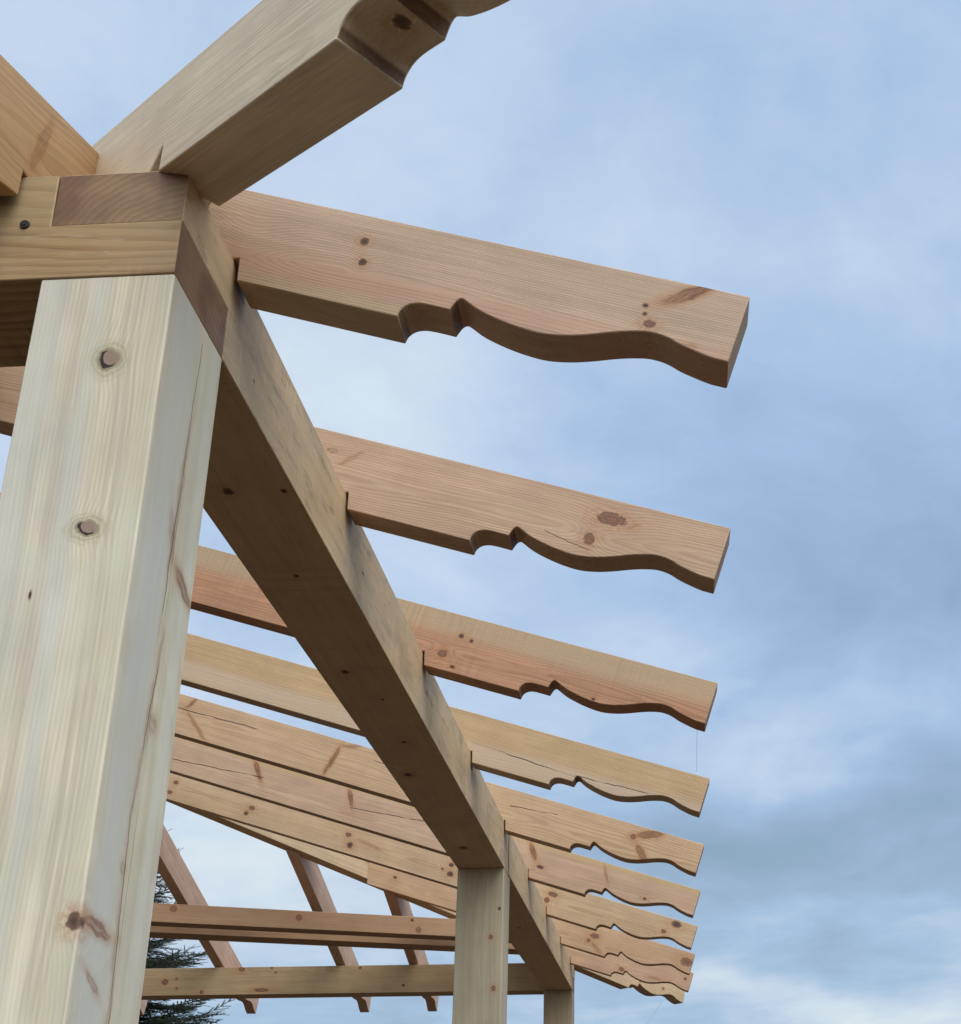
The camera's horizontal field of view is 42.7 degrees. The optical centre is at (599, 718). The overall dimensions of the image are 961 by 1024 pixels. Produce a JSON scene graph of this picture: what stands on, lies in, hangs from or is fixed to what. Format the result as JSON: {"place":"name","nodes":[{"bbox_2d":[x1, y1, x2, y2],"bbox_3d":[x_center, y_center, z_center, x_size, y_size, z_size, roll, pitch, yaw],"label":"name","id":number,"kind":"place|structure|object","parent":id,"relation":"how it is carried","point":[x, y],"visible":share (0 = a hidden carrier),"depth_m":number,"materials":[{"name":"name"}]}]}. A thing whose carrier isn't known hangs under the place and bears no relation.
{"place":"outdoors","nodes":[
{"label":"outdoors","id":0,"kind":"place"},
{"bbox_2d":[0,0,960,1023],"label":"sky","id":1,"kind":"structure","parent":0,"point":[800,159],"materials":[{"name":"blue"}]},
{"bbox_3d":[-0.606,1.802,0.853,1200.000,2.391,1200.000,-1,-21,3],"label":"ground","id":2,"kind":"structure","parent":0,"visible":0},
{"bbox_2d":[138,829,234,1023],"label":"spruce tree","id":3,"kind":"object","parent":2,"relation":"on","point":[175,961],"visible":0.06,"depth_m":13.58,"materials":[{"name":"green plant"}]},
{"bbox_2d":[0,0,749,1023],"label":"timber frame","id":4,"kind":"object","parent":2,"relation":"on","point":[156,254],"visible":1,"depth_m":2.02,"materials":[{"name":"brown wood"}]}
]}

